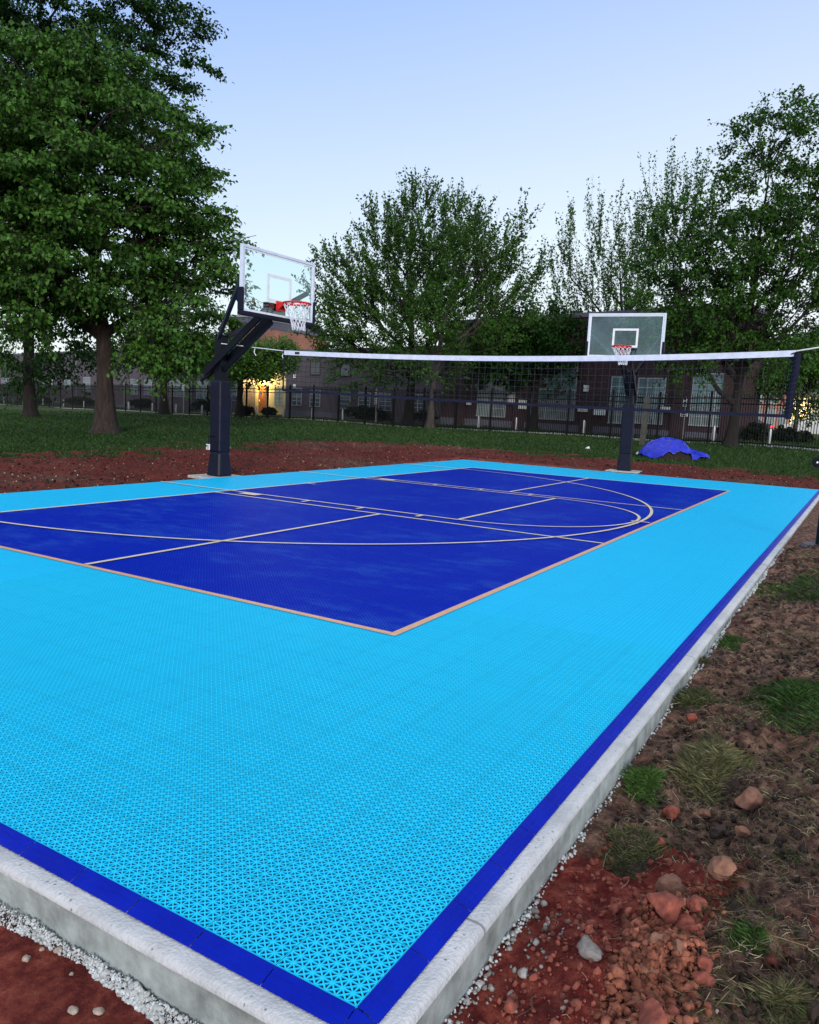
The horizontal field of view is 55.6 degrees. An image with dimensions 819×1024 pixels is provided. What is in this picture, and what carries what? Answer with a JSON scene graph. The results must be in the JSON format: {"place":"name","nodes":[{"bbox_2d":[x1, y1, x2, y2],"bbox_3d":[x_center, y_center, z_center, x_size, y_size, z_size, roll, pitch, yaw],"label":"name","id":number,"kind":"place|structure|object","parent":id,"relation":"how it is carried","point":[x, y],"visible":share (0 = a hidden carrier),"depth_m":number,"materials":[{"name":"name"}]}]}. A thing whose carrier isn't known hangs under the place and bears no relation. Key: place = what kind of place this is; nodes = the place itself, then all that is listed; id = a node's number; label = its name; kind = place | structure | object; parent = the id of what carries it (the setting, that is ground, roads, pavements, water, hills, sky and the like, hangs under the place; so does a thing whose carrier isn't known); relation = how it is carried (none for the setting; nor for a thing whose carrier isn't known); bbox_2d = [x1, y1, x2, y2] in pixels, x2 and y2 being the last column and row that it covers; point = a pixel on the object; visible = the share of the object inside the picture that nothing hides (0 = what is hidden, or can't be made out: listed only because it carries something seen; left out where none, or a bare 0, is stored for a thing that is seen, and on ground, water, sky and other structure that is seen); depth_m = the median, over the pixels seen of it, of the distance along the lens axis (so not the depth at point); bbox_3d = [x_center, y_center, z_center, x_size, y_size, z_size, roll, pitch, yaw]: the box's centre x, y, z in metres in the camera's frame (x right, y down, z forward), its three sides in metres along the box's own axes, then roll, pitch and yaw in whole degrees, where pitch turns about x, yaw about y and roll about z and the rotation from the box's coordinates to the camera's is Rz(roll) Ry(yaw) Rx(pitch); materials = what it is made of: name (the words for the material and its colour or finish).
{"place":"outdoors","nodes":[
{"label":"outdoors","id":0,"kind":"place"},
{"bbox_2d":[0,400,818,1023],"bbox_3d":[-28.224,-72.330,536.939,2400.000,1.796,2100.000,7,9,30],"label":"ground","id":1,"kind":"structure","parent":0,"point":[44,986],"depth_m":3.02,"materials":[{"name":"soil"}]},
{"bbox_2d":[67,1005,78,1014],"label":"pebble","id":2,"kind":"object","parent":1,"relation":"on","point":[72,1010],"visible":1,"depth_m":2.02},
{"bbox_2d":[93,1007,104,1015],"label":"pebble","id":3,"kind":"object","parent":1,"relation":"on","point":[98,1011],"visible":1,"depth_m":2.02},
{"bbox_2d":[0,902,198,1023],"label":"gravel","id":4,"kind":"object","parent":1,"relation":"on","point":[135,995],"visible":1,"depth_m":2.13,"materials":[{"name":"gravel"}]},
{"bbox_2d":[0,0,234,417],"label":"maple tree","id":5,"kind":"object","parent":1,"relation":"on","point":[28,368],"visible":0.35,"depth_m":38.05,"materials":[{"name":"green plant"}]},
{"bbox_2d":[0,17,264,433],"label":"maple tree","id":6,"kind":"object","parent":1,"relation":"on","point":[42,202],"visible":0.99,"depth_m":23.45,"materials":[{"name":"green plant"}]},
{"bbox_2d":[0,345,294,412],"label":"brick building","id":7,"kind":"structure","parent":1,"relation":"on","point":[87,379],"depth_m":97.59,"materials":[{"name":"brick"}]},
{"bbox_2d":[169,380,184,396],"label":"window","id":8,"kind":"structure","parent":7,"relation":"in","point":[178,381],"depth_m":88.06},
{"bbox_2d":[196,381,207,398],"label":"window","id":9,"kind":"structure","parent":7,"relation":"in","point":[199,383],"depth_m":84.22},
{"bbox_2d":[91,278,228,414],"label":"tree","id":10,"kind":"object","parent":1,"relation":"on","point":[164,407],"visible":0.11,"depth_m":60.70,"materials":[{"name":"green plant"}]},
{"bbox_2d":[190,398,209,411],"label":"hedge","id":11,"kind":"object","parent":1,"relation":"on","point":[204,407],"visible":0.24,"depth_m":81.14,"materials":[{"name":"green plant"}]},
{"bbox_2d":[200,330,303,416],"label":"tree","id":12,"kind":"object","parent":1,"relation":"on","point":[264,366],"visible":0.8,"depth_m":55.33,"materials":[{"name":"green plant"}]},
{"bbox_2d":[228,315,326,348],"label":"gymnasium","id":13,"kind":"structure","parent":1,"relation":"on","point":[278,328],"depth_m":94.69,"materials":[{"name":"orange brick"}]},
{"bbox_2d":[255,345,443,423],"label":"brick building","id":14,"kind":"structure","parent":1,"relation":"on","point":[307,369],"depth_m":68.47,"materials":[{"name":"brown brick"}]},
{"bbox_2d":[258,386,265,405],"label":"door","id":15,"kind":"structure","parent":14,"relation":"in","point":[260,398],"depth_m":78.42,"materials":[{"name":"brown wood"}]},
{"bbox_2d":[274,387,283,401],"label":"window","id":16,"kind":"structure","parent":14,"relation":"in","point":[281,395],"depth_m":76.32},
{"bbox_2d":[309,361,320,374],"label":"window","id":17,"kind":"structure","parent":14,"relation":"in","point":[312,367],"depth_m":69.76,"materials":[{"name":"glass"}]},
{"bbox_2d":[340,391,350,408],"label":"window","id":18,"kind":"structure","parent":14,"relation":"in","point":[345,397],"depth_m":66.95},
{"bbox_2d":[340,364,350,375],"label":"window","id":19,"kind":"structure","parent":14,"relation":"in","point":[343,371],"depth_m":66.72,"materials":[{"name":"glass"}]},
{"bbox_2d":[378,392,391,410],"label":"window","id":20,"kind":"structure","parent":14,"relation":"in","point":[381,399],"depth_m":63.29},
{"bbox_2d":[341,405,391,420],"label":"hedge","id":21,"kind":"object","parent":1,"relation":"on","point":[359,412],"visible":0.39,"depth_m":62.89,"materials":[{"name":"green plant"}]},
{"bbox_2d":[291,166,506,425],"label":"tree","id":22,"kind":"object","parent":1,"relation":"on","point":[372,276],"visible":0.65,"depth_m":47.87,"materials":[{"name":"green plant"}]},
{"bbox_2d":[1,442,796,492],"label":"wood chips","id":23,"kind":"object","parent":1,"relation":"on","point":[253,471],"visible":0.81,"depth_m":17.84,"materials":[{"name":"wood"}]},
{"bbox_2d":[0,495,818,1023],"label":"concrete slab","id":24,"kind":"structure","parent":1,"relation":"on","point":[190,983],"depth_m":2.22,"materials":[{"name":"concrete"}]},
{"bbox_2d":[188,235,314,478],"bbox_3d":[-2.716,-2.347,13.886,2.573,4.525,1.867,14,13,55],"label":"basketball hoop","id":25,"kind":"object","parent":24,"relation":"on","point":[220,363],"visible":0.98,"depth_m":13.91,"materials":[{"name":"black metal"}]},
{"bbox_2d":[0,580,671,1011],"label":"court underlay","id":26,"kind":"object","parent":24,"relation":"on","point":[294,826],"visible":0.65,"depth_m":2.65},
{"bbox_2d":[0,568,673,1005],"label":"court tiles","id":27,"kind":"object","parent":26,"relation":"on","point":[78,602],"visible":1,"depth_m":3.31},
{"bbox_2d":[1,651,674,1011],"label":"court rim","id":28,"kind":"object","parent":26,"relation":"on","point":[286,970],"visible":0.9,"depth_m":2.23,"materials":[{"name":"plastic"}]},
{"bbox_2d":[0,468,725,632],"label":"court field","id":29,"kind":"structure","parent":24,"relation":"on","point":[370,579],"depth_m":8.42,"materials":[{"name":"plastic"}]},
{"bbox_2d":[0,463,652,543],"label":"court markings","id":30,"kind":"object","parent":29,"relation":"on","point":[637,519],"visible":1,"depth_m":10.24,"materials":[{"name":"paint"}]},
{"bbox_2d":[0,491,728,635],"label":"court lines","id":31,"kind":"object","parent":29,"relation":"on","point":[420,622],"visible":1,"depth_m":5.99,"materials":[{"name":"paint"}]},
{"bbox_2d":[1,467,727,564],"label":"pale court lines","id":32,"kind":"object","parent":29,"relation":"on","point":[323,506],"visible":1,"depth_m":9.98,"materials":[{"name":"paint"}]},
{"bbox_2d":[0,460,817,651],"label":"court border","id":33,"kind":"object","parent":24,"relation":"on","point":[669,583],"visible":0.91,"depth_m":7.96,"materials":[{"name":"plastic"}]},
{"bbox_2d":[0,490,818,1023],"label":"court edging","id":34,"kind":"object","parent":24,"relation":"on","point":[390,988],"visible":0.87,"depth_m":2.24,"materials":[{"name":"plastic"}]},
{"bbox_2d":[0,383,818,449],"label":"iron fence","id":35,"kind":"object","parent":1,"relation":"on","point":[271,406],"visible":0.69,"depth_m":45.25,"materials":[{"name":"metal"}]},
{"bbox_2d":[0,440,818,491],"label":"clay lumps","id":36,"kind":"object","parent":1,"relation":"on","point":[89,479],"visible":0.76,"depth_m":18.68,"materials":[{"name":"soil"}]},
{"bbox_2d":[357,185,558,427],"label":"tree","id":37,"kind":"object","parent":1,"relation":"on","point":[491,303],"visible":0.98,"depth_m":44.14,"materials":[{"name":"green plant"}]},
{"bbox_2d":[450,899,570,1023],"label":"gravel","id":38,"kind":"structure","parent":1,"relation":"on","point":[535,912],"depth_m":2.26,"materials":[{"name":"gravel"}]},
{"bbox_2d":[517,967,527,978],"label":"stone","id":39,"kind":"object","parent":1,"relation":"on","point":[522,973],"visible":1,"depth_m":2.19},
{"bbox_2d":[460,292,598,429],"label":"tree","id":40,"kind":"object","parent":1,"relation":"on","point":[544,339],"visible":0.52,"depth_m":49.60,"materials":[{"name":"green plant"}]},
{"bbox_2d":[577,935,603,961],"bbox_3d":[0.506,1.232,2.184,0.063,0.048,0.096,-1,9,-25],"label":"stone","id":41,"kind":"object","parent":1,"relation":"on","point":[588,947],"visible":0.99,"depth_m":2.17,"materials":[{"name":"stone"}]},
{"bbox_2d":[477,842,721,1023],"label":"clay crumbs","id":42,"kind":"object","parent":1,"relation":"on","point":[577,1002],"visible":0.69,"depth_m":2.26,"materials":[{"name":"soil"}]},
{"bbox_2d":[538,176,666,312],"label":"tree","id":43,"kind":"object","parent":1,"relation":"on","point":[606,278],"visible":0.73,"depth_m":53.59,"materials":[{"name":"green plant"}]},
{"bbox_2d":[440,304,765,439],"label":"brick building","id":44,"kind":"structure","parent":1,"relation":"on","point":[602,327],"depth_m":48.07,"materials":[{"name":"brick"}]},
{"bbox_2d":[476,391,506,417],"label":"window","id":45,"kind":"structure","parent":44,"relation":"in","point":[478,391],"depth_m":54.98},
{"bbox_2d":[478,366,507,391],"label":"window","id":46,"kind":"structure","parent":44,"relation":"in","point":[480,386],"depth_m":55.04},
{"bbox_2d":[530,400,575,420],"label":"window","id":47,"kind":"structure","parent":44,"relation":"in","point":[561,409],"depth_m":51.14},
{"bbox_2d":[531,361,578,401],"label":"window","id":48,"kind":"structure","parent":44,"relation":"in","point":[561,374],"depth_m":50.67,"materials":[{"name":"glass"}]},
{"bbox_2d":[607,405,621,423],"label":"window","id":49,"kind":"structure","parent":44,"relation":"in","point":[617,412],"depth_m":47.90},
{"bbox_2d":[609,376,625,404],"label":"window","id":50,"kind":"structure","parent":44,"relation":"in","point":[619,378],"depth_m":47.70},
{"bbox_2d":[634,406,662,424],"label":"window","id":51,"kind":"structure","parent":44,"relation":"in","point":[654,407],"depth_m":46.23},
{"bbox_2d":[636,378,666,405],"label":"window","id":52,"kind":"structure","parent":44,"relation":"in","point":[642,384],"depth_m":46.13,"materials":[{"name":"glass"}]},
{"bbox_2d":[688,407,720,426],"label":"window","id":53,"kind":"structure","parent":44,"relation":"in","point":[704,416],"depth_m":43.95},
{"bbox_2d":[690,373,723,406],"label":"window","id":54,"kind":"structure","parent":44,"relation":"in","point":[694,387],"depth_m":43.73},
{"bbox_2d":[444,548,783,1023],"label":"gravel","id":55,"kind":"structure","parent":1,"relation":"on","point":[564,858],"depth_m":2.81,"materials":[{"name":"gravel"}]},
{"bbox_2d":[493,823,745,1023],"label":"red clods","id":56,"kind":"object","parent":1,"relation":"on","point":[509,1007],"visible":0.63,"depth_m":2.28,"materials":[{"name":"soil"}]},
{"bbox_2d":[585,313,666,473],"bbox_3d":[5.441,-2.702,19.668,1.870,4.370,2.669,6,8,24],"label":"basketball hoop","id":57,"kind":"object","parent":1,"relation":"on","point":[624,464],"visible":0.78,"depth_m":19.71,"materials":[{"name":"black metal"}]},
{"bbox_2d":[593,820,672,892],"bbox_3d":[0.831,1.220,2.858,0.356,0.130,0.724,7,9,30],"label":"turf clump","id":58,"kind":"object","parent":1,"relation":"on","point":[632,853],"visible":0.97,"depth_m":2.79,"materials":[{"name":"green plant"}]},
{"bbox_2d":[614,756,673,816],"bbox_3d":[1.002,1.167,3.382,0.290,0.124,0.603,7,9,30],"label":"turf clump","id":59,"kind":"object","parent":1,"relation":"on","point":[645,782],"visible":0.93,"depth_m":3.32,"materials":[{"name":"green plant"}]},
{"bbox_2d":[639,397,651,444],"bbox_3d":[9.578,-3.514,31.407,0.401,2.263,0.276,7,9,30],"label":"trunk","id":60,"kind":"object","parent":1,"relation":"on","point":[644,423],"visible":0.64,"depth_m":31.34,"materials":[{"name":"brown wood"}]},
{"bbox_2d":[582,858,726,1023],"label":"clay heap","id":61,"kind":"object","parent":1,"relation":"on","point":[655,956],"visible":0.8,"depth_m":2.09,"materials":[{"name":"soil"}]},
{"bbox_2d":[640,962,657,976],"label":"clay clod","id":62,"kind":"object","parent":61,"relation":"on","point":[645,970],"visible":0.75,"depth_m":2.09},
{"bbox_2d":[638,997,668,1023],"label":"clay clod","id":63,"kind":"object","parent":61,"relation":"on","point":[651,1010],"visible":1,"depth_m":1.91,"materials":[{"name":"soil"}]},
{"bbox_2d":[649,932,664,943],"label":"clay clod","id":64,"kind":"object","parent":61,"relation":"on","point":[652,938],"visible":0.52,"depth_m":2.18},
{"bbox_2d":[646,891,683,925],"bbox_3d":[0.780,1.199,2.368,0.105,0.069,0.112,-1,9,-28],"label":"clay clod","id":65,"kind":"object","parent":61,"relation":"on","point":[666,905],"visible":0.99,"depth_m":2.34,"materials":[{"name":"soil"}]},
{"bbox_2d":[655,874,685,893],"bbox_3d":[0.861,1.233,2.554,0.066,0.065,0.101,-5,11,-44],"label":"clay clod","id":66,"kind":"object","parent":61,"relation":"on","point":[671,883],"visible":0.73,"depth_m":2.54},
{"bbox_2d":[666,1006,679,1014],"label":"clay clod","id":67,"kind":"object","parent":61,"relation":"on","point":[672,1010],"visible":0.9,"depth_m":1.93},
{"bbox_2d":[671,939,688,956],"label":"clay clod","id":68,"kind":"object","parent":61,"relation":"on","point":[678,946],"visible":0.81,"depth_m":2.13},
{"bbox_2d":[672,914,695,930],"bbox_3d":[0.828,1.241,2.322,0.094,0.064,0.083,3,8,2],"label":"clay clod","id":69,"kind":"object","parent":61,"relation":"on","point":[684,921],"visible":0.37,"depth_m":2.31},
{"bbox_2d":[607,135,721,309],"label":"tree","id":70,"kind":"object","parent":1,"relation":"on","point":[699,184],"visible":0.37,"depth_m":56.95,"materials":[{"name":"green plant"}]},
{"bbox_2d":[515,545,818,1022],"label":"dead roots","id":71,"kind":"object","parent":1,"relation":"on","point":[738,868],"visible":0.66,"depth_m":2.88,"materials":[{"name":"plant"}]},
{"bbox_2d":[662,805,679,820],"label":"clay clod","id":72,"kind":"object","parent":1,"relation":"on","point":[671,812],"visible":0.94,"depth_m":3.12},
{"bbox_2d":[639,451,708,460],"bbox_3d":[8.671,-2.010,25.483,2.220,0.681,1.669,2,8,-5],"label":"dirt pile","id":73,"kind":"object","parent":1,"relation":"on","point":[680,455],"visible":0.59,"depth_m":24.80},
{"bbox_2d":[638,437,709,459],"bbox_3d":[8.675,-2.084,25.472,2.266,0.726,1.700,2,8,-6],"label":"tarp","id":74,"kind":"object","parent":73,"relation":"on","point":[659,447],"visible":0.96,"depth_m":25.05,"materials":[{"name":"plastic"}]},
{"bbox_2d":[549,543,818,1022],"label":"dead grass","id":75,"kind":"structure","parent":1,"relation":"on","point":[718,898],"depth_m":2.92,"materials":[{"name":"plant"}]},
{"bbox_2d":[686,713,698,722],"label":"clay clod","id":76,"kind":"object","parent":1,"relation":"on","point":[690,717],"visible":0.98,"depth_m":4.04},
{"bbox_2d":[686,894,709,913],"bbox_3d":[0.882,1.200,2.373,0.063,0.060,0.068,1,8,-13],"label":"clay clod","id":77,"kind":"object","parent":1,"relation":"on","point":[695,900],"visible":0.84,"depth_m":2.36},
{"bbox_2d":[669,677,729,716],"bbox_3d":[1.577,1.041,4.362,0.519,0.137,0.882,7,9,30],"label":"turf clump","id":78,"kind":"object","parent":1,"relation":"on","point":[691,698],"visible":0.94,"depth_m":4.23,"materials":[{"name":"green plant"}]},
{"bbox_2d":[691,970,714,987],"bbox_3d":[0.777,1.232,2.057,0.062,0.036,0.047,6,8,24],"label":"clay clod","id":79,"kind":"object","parent":1,"relation":"on","point":[702,977],"visible":0.99,"depth_m":2.04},
{"bbox_2d":[692,652,715,674],"bbox_3d":[1.824,1.075,5.094,0.467,0.379,0.923,7,9,30],"label":"turf clump","id":80,"kind":"object","parent":1,"relation":"on","point":[702,660],"visible":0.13,"depth_m":4.94,"materials":[{"name":"green plant"}]},
{"bbox_2d":[697,955,712,973],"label":"clay clod","id":81,"kind":"object","parent":1,"relation":"on","point":[704,962],"visible":0.94,"depth_m":2.08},
{"bbox_2d":[699,808,710,817],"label":"clay clod","id":82,"kind":"object","parent":1,"relation":"on","point":[705,812],"visible":1,"depth_m":3.12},
{"bbox_2d":[599,545,818,1023],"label":"soil crumbs","id":83,"kind":"object","parent":1,"relation":"on","point":[802,848],"visible":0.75,"depth_m":3.17,"materials":[{"name":"soil"}]},
{"bbox_2d":[603,546,818,984],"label":"dry stems","id":84,"kind":"object","parent":1,"relation":"on","point":[809,949],"visible":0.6,"depth_m":2.81,"materials":[{"name":"plant"}]},
{"bbox_2d":[607,83,818,446],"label":"tree","id":85,"kind":"object","parent":1,"relation":"on","point":[763,216],"visible":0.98,"depth_m":31.91,"materials":[{"name":"green plant"}]},
{"bbox_2d":[617,548,818,1023],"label":"soil clods","id":86,"kind":"object","parent":1,"relation":"on","point":[813,1014],"visible":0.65,"depth_m":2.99,"materials":[{"name":"soil"}]},
{"bbox_2d":[707,855,736,880],"bbox_3d":[1.037,1.185,2.576,0.089,0.076,0.084,8,10,36],"label":"clay clod","id":87,"kind":"object","parent":1,"relation":"on","point":[722,867],"visible":1,"depth_m":2.56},
{"bbox_2d":[643,716,802,826],"bbox_3d":[1.301,1.121,3.584,1.140,0.190,0.700,-3,10,-38],"label":"turf clump","id":88,"kind":"object","parent":1,"relation":"on","point":[715,764],"visible":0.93,"depth_m":3.40,"materials":[{"name":"green plant"}]},
{"bbox_2d":[711,633,747,651],"bbox_3d":[2.208,0.921,5.430,0.346,0.102,0.851,8,9,35],"label":"turf clump","id":89,"kind":"object","parent":1,"relation":"on","point":[728,641],"visible":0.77,"depth_m":5.42,"materials":[{"name":"green plant"}]},
{"bbox_2d":[646,548,818,1023],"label":"dry grass","id":90,"kind":"structure","parent":1,"relation":"on","point":[812,828],"depth_m":2.78,"materials":[{"name":"plant"}]},
{"bbox_2d":[648,553,818,1023],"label":"weed grass","id":91,"kind":"structure","parent":1,"relation":"on","point":[730,724],"depth_m":2.49,"materials":[{"name":"plant"}]},
{"bbox_2d":[735,825,750,836],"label":"clay clod","id":92,"kind":"object","parent":1,"relation":"on","point":[743,829],"visible":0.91,"depth_m":2.88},
{"bbox_2d":[734,786,763,811],"bbox_3d":[1.386,1.174,3.169,0.132,0.093,0.095,-3,10,-38],"label":"clay clod","id":93,"kind":"object","parent":1,"relation":"on","point":[750,798],"visible":0.98,"depth_m":3.14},
{"bbox_2d":[723,916,783,955],"bbox_3d":[0.989,1.216,2.228,0.193,0.080,0.255,7,9,30],"label":"turf clump","id":94,"kind":"object","parent":1,"relation":"on","point":[748,932],"visible":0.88,"depth_m":2.21,"materials":[{"name":"green plant"}]},
{"bbox_2d":[739,421,768,441],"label":"shrub","id":95,"kind":"object","parent":1,"relation":"on","point":[751,432],"visible":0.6,"depth_m":42.41,"materials":[{"name":"green plant"}]},
{"bbox_2d":[758,366,788,428],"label":"brick house","id":96,"kind":"structure","parent":1,"relation":"on","point":[775,420],"depth_m":84.44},
{"bbox_2d":[729,672,818,773],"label":"turf clump","id":97,"kind":"object","parent":1,"relation":"on","point":[800,692],"visible":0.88,"depth_m":4.03,"materials":[{"name":"green plant"}]},
{"bbox_2d":[739,963,818,1023],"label":"turf clump","id":98,"kind":"object","parent":1,"relation":"on","point":[780,993],"visible":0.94,"depth_m":1.97,"materials":[{"name":"green plant"}]},
{"bbox_2d":[766,424,801,442],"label":"shrub","id":99,"kind":"object","parent":1,"relation":"on","point":[780,434],"visible":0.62,"depth_m":41.41,"materials":[{"name":"green plant"}]},
{"bbox_2d":[753,326,818,431],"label":"tree","id":100,"kind":"object","parent":1,"relation":"on","point":[806,384],"visible":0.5,"depth_m":43.73,"materials":[{"name":"green plant"}]},
{"bbox_2d":[769,566,818,621],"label":"turf clump","id":101,"kind":"object","parent":1,"relation":"on","point":[791,593],"visible":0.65,"depth_m":7.00,"materials":[{"name":"green plant"}]},
{"bbox_2d":[781,419,818,433],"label":"parked car","id":102,"kind":"object","parent":1,"relation":"on","point":[800,428],"visible":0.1,"depth_m":60.70,"materials":[{"name":"paint"}]},
{"bbox_2d":[790,381,817,423],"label":"cream house","id":103,"kind":"structure","parent":1,"relation":"on","point":[806,407],"depth_m":91.33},
{"bbox_2d":[794,430,814,442],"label":"shrub","id":104,"kind":"object","parent":1,"relation":"on","point":[809,438],"visible":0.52,"depth_m":43.37,"materials":[{"name":"green plant"}]},
{"bbox_2d":[801,457,818,546],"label":"net post","id":105,"kind":"object","parent":1,"relation":"on","point":[815,462],"visible":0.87,"depth_m":9.45,"materials":[{"name":"black metal"}]},
{"bbox_2d":[221,343,818,418],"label":"volleyball net","id":106,"kind":"object","parent":105,"relation":"attached to","point":[795,355],"visible":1,"depth_m":10.93,"materials":[{"name":"fabric"}]},
{"bbox_2d":[0,409,818,479],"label":"lawn grass","id":107,"kind":"structure","parent":0,"point":[45,440],"depth_m":28.66,"materials":[{"name":"plant"}]},
{"bbox_2d":[0,0,818,353],"label":"sky","id":108,"kind":"structure","parent":0,"point":[328,101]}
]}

